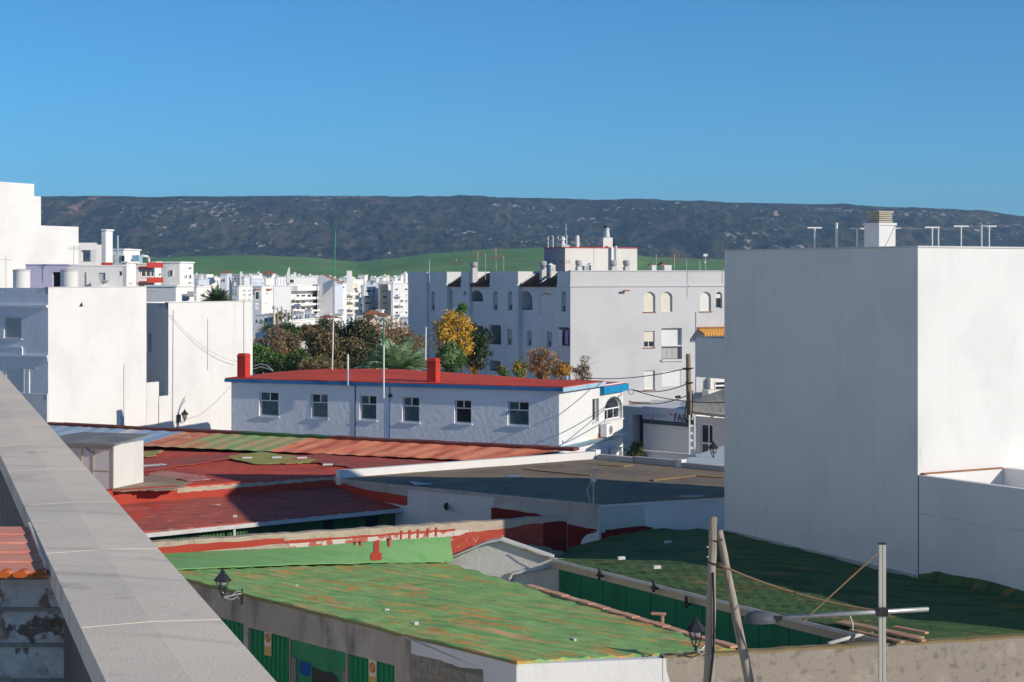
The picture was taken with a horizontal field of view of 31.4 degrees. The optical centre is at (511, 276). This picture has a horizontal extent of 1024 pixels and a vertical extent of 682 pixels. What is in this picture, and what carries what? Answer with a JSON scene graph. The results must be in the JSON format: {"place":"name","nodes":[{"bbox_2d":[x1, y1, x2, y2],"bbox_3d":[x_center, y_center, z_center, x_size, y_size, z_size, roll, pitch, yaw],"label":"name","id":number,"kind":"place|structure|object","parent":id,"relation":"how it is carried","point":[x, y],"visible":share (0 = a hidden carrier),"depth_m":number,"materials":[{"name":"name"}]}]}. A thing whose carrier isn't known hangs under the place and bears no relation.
{"place":"outdoors","nodes":[
{"label":"outdoors","id":0,"kind":"place"},
{"bbox_2d":[20,367,36,392],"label":"clothes line post","id":1,"kind":"object","parent":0,"point":[24,368],"visible":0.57,"depth_m":90.45,"materials":[{"name":"white"}]},
{"bbox_2d":[0,182,78,286],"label":"stepped building","id":2,"kind":"structure","parent":0,"point":[26,237],"depth_m":132.84,"materials":[{"name":"paint"}]},
{"bbox_2d":[144,285,194,301],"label":"house","id":3,"kind":"structure","parent":0,"point":[165,293],"depth_m":125.21,"materials":[{"name":"paint"}]},
{"bbox_2d":[193,275,209,290],"bbox_3d":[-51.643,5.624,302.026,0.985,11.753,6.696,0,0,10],"label":"town house","id":4,"kind":"structure","parent":0,"point":[201,282],"depth_m":301.03,"materials":[{"name":"white"}]},
{"bbox_2d":[194,286,215,300],"bbox_3d":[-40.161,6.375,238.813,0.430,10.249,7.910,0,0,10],"label":"town house","id":5,"kind":"structure","parent":0,"point":[201,290],"depth_m":236.90,"materials":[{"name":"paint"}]},
{"bbox_2d":[193,274,219,288],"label":"town house","id":6,"kind":"structure","parent":0,"point":[214,281],"depth_m":311.57,"materials":[{"name":"paint"}]},
{"bbox_2d":[199,286,233,300],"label":"palm tree","id":7,"kind":"object","parent":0,"point":[217,294],"visible":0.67,"depth_m":117.69,"materials":[{"name":"green plant"}]},
{"bbox_2d":[218,270,232,300],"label":"town house","id":8,"kind":"structure","parent":0,"point":[225,280],"depth_m":305.36,"materials":[{"name":"paint"}]},
{"bbox_2d":[232,285,253,300],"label":"apartment block","id":9,"kind":"structure","parent":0,"point":[242,292],"depth_m":236.44,"materials":[{"name":"grey"}]},
{"bbox_2d":[243,275,263,285],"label":"town house","id":10,"kind":"structure","parent":0,"point":[256,280],"depth_m":333.73,"materials":[{"name":"paint"}]},
{"bbox_2d":[253,343,277,374],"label":"green shrub","id":11,"kind":"object","parent":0,"point":[261,353],"visible":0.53,"depth_m":112.38,"materials":[{"name":"green plant"}]},
{"bbox_2d":[263,270,276,285],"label":"town house","id":12,"kind":"structure","parent":0,"point":[269,275],"depth_m":318.93,"materials":[{"name":"paint"}]},
{"bbox_2d":[271,285,291,319],"bbox_3d":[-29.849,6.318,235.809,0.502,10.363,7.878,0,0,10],"label":"apartment block","id":13,"kind":"structure","parent":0,"point":[281,295],"depth_m":235.70,"materials":[{"name":"paint"}]},
{"bbox_2d":[262,350,304,372],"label":"dark shrub","id":14,"kind":"object","parent":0,"point":[279,362],"visible":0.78,"depth_m":109.43,"materials":[{"name":"green plant"}]},
{"bbox_2d":[253,317,321,374],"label":"street","id":15,"kind":"structure","parent":0,"point":[298,322],"depth_m":196.32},
{"bbox_2d":[21,393,47,421],"bbox_3d":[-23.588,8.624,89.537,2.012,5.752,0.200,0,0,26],"label":"annexe","id":16,"kind":"structure","parent":15,"relation":"on","point":[38,402],"depth_m":89.21,"materials":[{"name":"paint"}]},
{"bbox_2d":[0,286,146,426],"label":"white house","id":17,"kind":"structure","parent":15,"relation":"on","point":[87,359],"depth_m":94.23,"materials":[{"name":"paint"}]},
{"bbox_2d":[2,317,21,339],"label":"window","id":18,"kind":"structure","parent":17,"relation":"in","point":[12,324],"depth_m":93.12,"materials":[{"name":"paint"}]},
{"bbox_2d":[7,369,22,390],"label":"window","id":19,"kind":"structure","parent":17,"relation":"in","point":[15,376],"depth_m":93.03,"materials":[{"name":"glass"}]},
{"bbox_2d":[12,269,30,287],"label":"water tank","id":20,"kind":"object","parent":17,"relation":"on","point":[21,278],"visible":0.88,"depth_m":94.13,"materials":[{"name":"white paint"}]},
{"bbox_2d":[25,264,85,287],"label":"rooftop room","id":21,"kind":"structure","parent":17,"relation":"on","point":[37,275],"depth_m":99.12,"materials":[{"name":"purple paint"}]},
{"bbox_2d":[60,269,78,286],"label":"water tank","id":22,"kind":"object","parent":17,"relation":"on","point":[68,277],"visible":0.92,"depth_m":94.13,"materials":[{"name":"white paint"}]},
{"bbox_2d":[68,265,128,286],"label":"rooftop room","id":23,"kind":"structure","parent":17,"relation":"on","point":[98,275],"depth_m":99.66,"materials":[{"name":"white paint"}]},
{"bbox_2d":[79,243,101,264],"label":"rooftop pavilion","id":24,"kind":"structure","parent":23,"relation":"on","point":[95,249],"depth_m":140.36,"materials":[{"name":"paint"}]},
{"bbox_2d":[101,229,113,261],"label":"chimney tower","id":25,"kind":"structure","parent":15,"relation":"on","point":[107,245],"depth_m":150.35,"materials":[{"name":"paint"}]},
{"bbox_2d":[113,249,140,264],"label":"apartment block","id":26,"kind":"structure","parent":15,"relation":"on","point":[125,254],"depth_m":160.43,"materials":[{"name":"paint"}]},
{"bbox_2d":[121,261,138,285],"bbox_3d":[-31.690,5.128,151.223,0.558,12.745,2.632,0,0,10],"label":"apartment block","id":27,"kind":"structure","parent":15,"relation":"on","point":[129,275],"depth_m":150.61,"materials":[{"name":"paint"}]},
{"bbox_2d":[0,370,275,681],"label":"rooftop terrace","id":28,"kind":"structure","parent":15,"relation":"on","point":[134,606],"depth_m":5.27,"materials":[{"name":"concrete"}]},
{"bbox_2d":[0,521,63,681],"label":"stair shelter","id":29,"kind":"object","parent":28,"relation":"on","point":[31,632],"visible":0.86,"depth_m":5.62,"materials":[{"name":"paint"}]},
{"bbox_2d":[132,255,162,285],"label":"apartment block","id":30,"kind":"structure","parent":15,"relation":"on","point":[144,273],"depth_m":153.02,"materials":[{"name":"white paint"}]},
{"bbox_2d":[146,382,158,426],"bbox_3d":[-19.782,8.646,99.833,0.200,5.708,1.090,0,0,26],"label":"annexe","id":31,"kind":"structure","parent":15,"relation":"on","point":[152,405],"depth_m":99.77,"materials":[{"name":"paint"}]},
{"bbox_2d":[158,395,169,427],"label":"annexe","id":32,"kind":"structure","parent":15,"relation":"on","point":[164,411],"depth_m":100.64,"materials":[{"name":"paint"}]},
{"bbox_2d":[161,261,194,284],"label":"apartment block","id":33,"kind":"structure","parent":15,"relation":"on","point":[177,273],"depth_m":160.20,"materials":[{"name":"paint"}]},
{"bbox_2d":[146,300,252,429],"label":"white house","id":34,"kind":"structure","parent":15,"relation":"on","point":[187,372],"depth_m":103.50,"materials":[{"name":"paint"}]},
{"bbox_2d":[107,476,403,540],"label":"red shed","id":35,"kind":"structure","parent":15,"relation":"on","point":[304,504],"depth_m":59.38,"materials":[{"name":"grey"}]},
{"bbox_2d":[255,314,263,344],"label":"town house","id":36,"kind":"structure","parent":15,"relation":"on","point":[259,318],"depth_m":218.82,"materials":[{"name":"paint"}]},
{"bbox_2d":[252,286,273,342],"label":"apartment block","id":37,"kind":"structure","parent":15,"relation":"on","point":[262,299],"depth_m":225.16,"materials":[{"name":"paint"}]},
{"bbox_2d":[253,324,302,354],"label":"brown tree","id":38,"kind":"object","parent":15,"relation":"on","point":[278,342],"visible":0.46,"depth_m":121.64,"materials":[{"name":"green plant"}]},
{"bbox_2d":[106,450,456,532],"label":"market hall","id":39,"kind":"structure","parent":15,"relation":"on","point":[179,469],"depth_m":66.16,"materials":[{"name":"red paint"}]},
{"bbox_2d":[59,432,150,488],"bbox_3d":[-13.867,6.465,60.951,3.350,2.150,3.500,0,0,18],"label":"rooftop kiosk","id":40,"kind":"object","parent":39,"relation":"on","point":[111,460],"visible":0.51,"depth_m":59.46,"materials":[{"name":"paint"}]},
{"bbox_2d":[277,320,301,341],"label":"green shrub","id":41,"kind":"object","parent":15,"relation":"on","point":[289,327],"visible":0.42,"depth_m":149.56,"materials":[{"name":"green plant"}]},
{"bbox_2d":[47,422,578,460],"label":"strip roof","id":42,"kind":"structure","parent":15,"relation":"on","point":[194,440],"depth_m":72.51,"materials":[{"name":"red paint"}]},
{"bbox_2d":[152,515,566,568],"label":"party wall","id":43,"kind":"structure","parent":15,"relation":"on","point":[547,533],"depth_m":51.85,"materials":[{"name":"red paint"}]},
{"bbox_2d":[163,536,737,681],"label":"garage","id":44,"kind":"structure","parent":15,"relation":"on","point":[403,612],"depth_m":42.50,"materials":[{"name":"green paint"}]},
{"bbox_2d":[214,567,242,604],"bbox_3d":[-6.745,7.446,43.706,0.374,1.030,1.065,0,0,30],"label":"wall lantern","id":45,"kind":"object","parent":44,"relation":"attached to","point":[222,578],"depth_m":43.39,"materials":[{"name":"grey"}]},
{"bbox_2d":[220,618,242,643],"bbox_3d":[-6.854,9.947,44.639,0.075,3.047,1.202,0,0,-43],"label":"garage door","id":46,"kind":"structure","parent":44,"relation":"in","point":[236,627],"depth_m":44.44,"materials":[{"name":"green paint"}]},
{"bbox_2d":[251,628,288,681],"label":"garage door","id":47,"kind":"structure","parent":44,"relation":"in","point":[271,650],"depth_m":43.34,"materials":[{"name":"green paint"}]},
{"bbox_2d":[291,639,345,681],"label":"garage door","id":48,"kind":"structure","parent":44,"relation":"in","point":[309,662],"depth_m":42.01,"materials":[{"name":"green paint"}]},
{"bbox_2d":[350,655,393,681],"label":"garage door","id":49,"kind":"structure","parent":44,"relation":"in","point":[361,669],"depth_m":40.54,"materials":[{"name":"green paint"}]},
{"bbox_2d":[446,537,562,591],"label":"alley wall","id":50,"kind":"structure","parent":15,"relation":"on","point":[507,559],"depth_m":51.95,"materials":[{"name":"paint"}]},
{"bbox_2d":[333,449,723,544],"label":"flat roof building","id":51,"kind":"structure","parent":15,"relation":"on","point":[657,493],"depth_m":60.67,"materials":[{"name":"paint"}]},
{"bbox_2d":[587,469,599,523],"bbox_3d":[2.497,6.763,55.991,0.408,1.664,0.125,0,0,0],"label":"aerial mast","id":52,"kind":"object","parent":51,"relation":"attached to","point":[593,479],"visible":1,"depth_m":55.97,"materials":[{"name":"metal"}]},
{"bbox_2d":[407,260,723,404],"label":"apartment block","id":53,"kind":"structure","parent":15,"relation":"on","point":[626,322],"depth_m":138.07,"materials":[{"name":"paint"}]},
{"bbox_2d":[539,291,552,314],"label":"window","id":54,"kind":"structure","parent":53,"relation":"in","point":[546,297],"depth_m":137.99,"materials":[{"name":"white plastic"}]},
{"bbox_2d":[643,292,656,312],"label":"window","id":55,"kind":"structure","parent":53,"relation":"in","point":[648,297],"depth_m":137.12,"materials":[{"name":"paint"}]},
{"bbox_2d":[644,331,655,347],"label":"window","id":56,"kind":"structure","parent":53,"relation":"in","point":[648,335],"depth_m":137.05,"materials":[{"name":"glass"}]},
{"bbox_2d":[644,370,655,390],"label":"window","id":57,"kind":"structure","parent":53,"relation":"in","point":[648,380],"depth_m":137.09,"materials":[{"name":"white plastic"}]},
{"bbox_2d":[661,292,670,311],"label":"window","id":58,"kind":"structure","parent":53,"relation":"in","point":[665,297],"depth_m":137.79,"materials":[{"name":"paint"}]},
{"bbox_2d":[700,292,711,311],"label":"window","id":59,"kind":"structure","parent":53,"relation":"in","point":[704,297],"depth_m":139.28,"materials":[{"name":"paint"}]},
{"bbox_2d":[697,327,723,336],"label":"awning","id":60,"kind":"object","parent":53,"relation":"attached to","point":[710,331],"visible":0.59,"depth_m":138.72,"materials":[{"name":"fabric"}]},
{"bbox_2d":[571,356,595,379],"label":"bare tree","id":61,"kind":"object","parent":15,"relation":"on","point":[584,371],"visible":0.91,"depth_m":115.89,"materials":[{"name":"brown plant"}]},
{"bbox_2d":[624,440,648,456],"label":"citrus bush","id":62,"kind":"object","parent":15,"relation":"on","point":[635,447],"visible":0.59,"depth_m":89.75,"materials":[{"name":"green plant"}]},
{"bbox_2d":[641,450,696,458],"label":"garden wall","id":63,"kind":"structure","parent":15,"relation":"on","point":[665,455],"depth_m":89.00,"materials":[{"name":"paint"}]},
{"bbox_2d":[683,354,695,456],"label":"lattice pole","id":64,"kind":"object","parent":15,"relation":"on","point":[690,418],"visible":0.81,"depth_m":79.88,"materials":[{"name":"brown wood"}]},
{"bbox_2d":[686,445,723,464],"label":"wall","id":65,"kind":"structure","parent":15,"relation":"on","point":[706,457],"depth_m":79.03,"materials":[{"name":"paint"}]},
{"bbox_2d":[703,516,753,681],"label":"utility pole","id":66,"kind":"object","parent":15,"relation":"on","point":[715,536],"visible":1,"depth_m":33.97,"materials":[{"name":"grey wood"}]},
{"bbox_2d":[718,564,875,609],"bbox_3d":[5.244,5.708,33.451,3.005,0.730,0.044,0,0,19],"label":"cable","id":67,"kind":"object","parent":66,"relation":"attached to","point":[789,591],"visible":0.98,"depth_m":33.46,"materials":[{"name":"brown plastic"}]},
{"bbox_2d":[551,524,1023,649],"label":"long shed","id":68,"kind":"structure","parent":15,"relation":"on","point":[643,571],"depth_m":46.70,"materials":[{"name":"green paint"}]},
{"bbox_2d":[827,616,872,643],"bbox_3d":[7.506,7.766,40.235,0.138,0.611,1.786,0,0,43],"label":"broken pipe","id":69,"kind":"object","parent":68,"relation":"attached to","point":[852,637],"visible":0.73,"depth_m":40.09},
{"bbox_2d":[835,620,928,642],"bbox_3d":[8.183,7.848,40.413,1.211,0.105,2.723,0,0,-30],"label":"plank pile","id":70,"kind":"object","parent":68,"relation":"on","point":[888,631],"visible":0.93,"depth_m":40.12,"materials":[{"name":"brown wood"}]},
{"bbox_2d":[743,543,928,681],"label":"street lamp","id":71,"kind":"object","parent":15,"relation":"on","point":[882,611],"visible":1,"depth_m":32.84,"materials":[{"name":"metal"}]},
{"bbox_2d":[660,633,1023,681],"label":"yard wall","id":72,"kind":"structure","parent":15,"relation":"on","point":[994,658],"depth_m":39.01,"materials":[{"name":"concrete"}]},
{"bbox_2d":[685,616,705,654],"bbox_3d":[3.879,7.535,37.853,0.384,1.058,0.705,0,0,30],"label":"wall lantern","id":73,"kind":"object","parent":72,"relation":"attached to","point":[695,627],"depth_m":37.68,"materials":[{"name":"grey"}]},
{"bbox_2d":[696,211,1023,590],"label":"white building","id":74,"kind":"structure","parent":15,"relation":"on","point":[873,391],"depth_m":48.69,"materials":[{"name":"paint"}]},
{"bbox_2d":[286,267,317,284],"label":"apartment block","id":75,"kind":"structure","parent":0,"point":[293,279],"depth_m":295.22,"materials":[{"name":"white concrete"}]},
{"bbox_2d":[291,285,319,319],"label":"apartment block","id":76,"kind":"structure","parent":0,"point":[303,297],"depth_m":256.19,"materials":[{"name":"paint"}]},
{"bbox_2d":[294,353,344,369],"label":"brown tree","id":77,"kind":"object","parent":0,"point":[321,361],"visible":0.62,"depth_m":108.34,"materials":[{"name":"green plant"}]},
{"bbox_2d":[317,271,351,330],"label":"apartment block","id":78,"kind":"structure","parent":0,"point":[325,290],"depth_m":262.08,"materials":[{"name":"white concrete"}]},
{"bbox_2d":[334,284,343,312],"bbox_3d":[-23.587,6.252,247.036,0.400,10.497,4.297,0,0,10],"label":"apartment block","id":79,"kind":"structure","parent":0,"point":[338,296],"depth_m":246.82,"materials":[{"name":"paint"}]},
{"bbox_2d":[298,316,382,368],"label":"olive tree","id":80,"kind":"object","parent":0,"point":[356,341],"visible":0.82,"depth_m":114.79,"materials":[{"name":"green plant"}]},
{"bbox_2d":[347,283,357,319],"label":"apartment block","id":81,"kind":"structure","parent":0,"point":[352,301],"depth_m":276.12,"materials":[{"name":"paint"}]},
{"bbox_2d":[352,279,363,315],"bbox_3d":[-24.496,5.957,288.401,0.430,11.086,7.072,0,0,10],"label":"apartment block","id":82,"kind":"structure","parent":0,"point":[359,303],"depth_m":289.38,"materials":[{"name":"white concrete"}]},
{"bbox_2d":[361,283,377,315],"bbox_3d":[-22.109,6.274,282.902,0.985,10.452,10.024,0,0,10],"label":"apartment block","id":83,"kind":"structure","parent":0,"point":[369,297],"depth_m":280.89,"materials":[{"name":"grey"}]},
{"bbox_2d":[360,310,380,330],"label":"tiled pavilion","id":84,"kind":"structure","parent":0,"point":[370,315],"depth_m":206.30,"materials":[{"name":"brown"}]},
{"bbox_2d":[378,281,407,335],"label":"apartment block","id":85,"kind":"structure","parent":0,"point":[399,299],"depth_m":278.32,"materials":[{"name":"paint"}]},
{"bbox_2d":[353,336,443,370],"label":"palm tree","id":86,"kind":"object","parent":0,"point":[401,357],"visible":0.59,"depth_m":103.30,"materials":[{"name":"green plant"}]},
{"bbox_2d":[374,313,429,358],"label":"brown tree","id":87,"kind":"object","parent":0,"point":[391,334],"visible":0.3,"depth_m":123.32,"materials":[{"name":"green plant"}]},
{"bbox_2d":[82,248,723,279],"bbox_3d":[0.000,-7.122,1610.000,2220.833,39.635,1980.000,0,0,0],"label":"hill","id":88,"kind":"structure","parent":0,"point":[278,265],"depth_m":1317.44,"materials":[{"name":"plant"}]},
{"bbox_2d":[224,353,629,455],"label":"building","id":89,"kind":"structure","parent":0,"point":[432,402],"depth_m":89.22,"materials":[{"name":"paint"}]},
{"bbox_2d":[257,392,279,417],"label":"window","id":90,"kind":"structure","parent":89,"relation":"in","point":[269,400],"depth_m":92.06,"materials":[{"name":"white glass"}]},
{"bbox_2d":[309,394,328,419],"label":"window","id":91,"kind":"structure","parent":89,"relation":"in","point":[319,401],"depth_m":90.85,"materials":[{"name":"white glass"}]},
{"bbox_2d":[332,230,335,369],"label":"aerial mast","id":92,"kind":"object","parent":89,"relation":"on","point":[333,296],"visible":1,"depth_m":95.97,"materials":[{"name":"white"}]},
{"bbox_2d":[358,395,377,421],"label":"window","id":93,"kind":"structure","parent":89,"relation":"in","point":[368,402],"depth_m":89.75,"materials":[{"name":"glass"}]},
{"bbox_2d":[376,317,390,397],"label":"aerial mast","id":94,"kind":"object","parent":89,"relation":"attached to","point":[383,357],"visible":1,"depth_m":88.75,"materials":[{"name":"white"}]},
{"bbox_2d":[400,397,419,423],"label":"window","id":95,"kind":"structure","parent":89,"relation":"in","point":[411,404],"depth_m":88.79,"materials":[{"name":"glass"}]},
{"bbox_2d":[452,400,471,424],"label":"window","id":96,"kind":"structure","parent":89,"relation":"in","point":[463,407],"depth_m":87.65,"materials":[{"name":"glass"}]},
{"bbox_2d":[505,401,529,426],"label":"window","id":97,"kind":"structure","parent":89,"relation":"in","point":[518,410],"depth_m":86.48,"materials":[{"name":"glass"}]},
{"bbox_2d":[599,423,612,437],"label":"air conditioner","id":98,"kind":"object","parent":89,"relation":"attached to","point":[606,430],"visible":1,"depth_m":90.08,"materials":[{"name":"white plastic"}]},
{"bbox_2d":[604,397,623,422],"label":"window","id":99,"kind":"structure","parent":89,"relation":"in","point":[612,405],"depth_m":92.40,"materials":[{"name":"white plastic"}]},
{"bbox_2d":[435,339,467,372],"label":"cypress bush","id":100,"kind":"object","parent":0,"point":[451,357],"visible":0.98,"depth_m":111.70,"materials":[{"name":"green plant"}]},
{"bbox_2d":[428,308,476,359],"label":"yellow tree","id":101,"kind":"object","parent":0,"point":[443,335],"visible":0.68,"depth_m":127.66,"materials":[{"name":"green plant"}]},
{"bbox_2d":[455,300,467,372],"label":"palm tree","id":102,"kind":"object","parent":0,"point":[461,308],"visible":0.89,"depth_m":129.82,"materials":[{"name":"green plant"}]},
{"bbox_2d":[458,321,493,373],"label":"dark tree","id":103,"kind":"object","parent":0,"point":[475,364],"visible":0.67,"depth_m":130.43,"materials":[{"name":"green plant"}]},
{"bbox_2d":[0,0,1023,215],"label":"sky","id":104,"kind":"structure","parent":0,"point":[879,103],"materials":[{"name":"blue"}]},
{"bbox_2d":[511,359,530,377],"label":"green shrub","id":105,"kind":"object","parent":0,"point":[519,371],"visible":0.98,"depth_m":121.90,"materials":[{"name":"green plant"}]},
{"bbox_2d":[41,195,1023,261],"bbox_3d":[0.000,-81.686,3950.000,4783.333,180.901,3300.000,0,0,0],"label":"mountain","id":106,"kind":"structure","parent":0,"point":[367,228],"depth_m":3158.88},
{"bbox_2d":[522,346,566,378],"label":"orange shrub","id":107,"kind":"object","parent":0,"point":[540,367],"visible":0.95,"depth_m":123.87,"materials":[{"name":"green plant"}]},
{"bbox_2d":[550,362,573,378],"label":"orange shrub","id":108,"kind":"object","parent":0,"point":[561,369],"visible":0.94,"depth_m":120.74,"materials":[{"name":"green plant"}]},
{"bbox_2d":[544,235,636,270],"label":"rooftop structure","id":109,"kind":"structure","parent":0,"point":[599,257],"depth_m":142.34,"materials":[{"name":"white paint"}]},
{"bbox_2d":[598,225,616,266],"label":"metal flue","id":110,"kind":"object","parent":109,"relation":"attached to","point":[606,240],"visible":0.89,"depth_m":142.99,"materials":[{"name":"white paint"}]},
{"bbox_2d":[623,389,723,455],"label":"shop building","id":111,"kind":"structure","parent":0,"point":[659,427],"depth_m":93.45,"materials":[{"name":"paint"}]},
{"bbox_2d":[701,423,712,452],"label":"glass door","id":112,"kind":"structure","parent":111,"relation":"in","point":[706,429],"depth_m":91.79,"materials":[{"name":"white glass"}]},
{"label":"ground","id":113,"kind":"structure","parent":0,"visible":0},
{"bbox_2d":[378,284,390,314],"bbox_3d":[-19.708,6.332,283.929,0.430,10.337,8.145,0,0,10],"label":"apartment block","id":114,"kind":"structure","parent":113,"relation":"on","point":[384,296],"depth_m":282.94,"materials":[{"name":"white concrete"}]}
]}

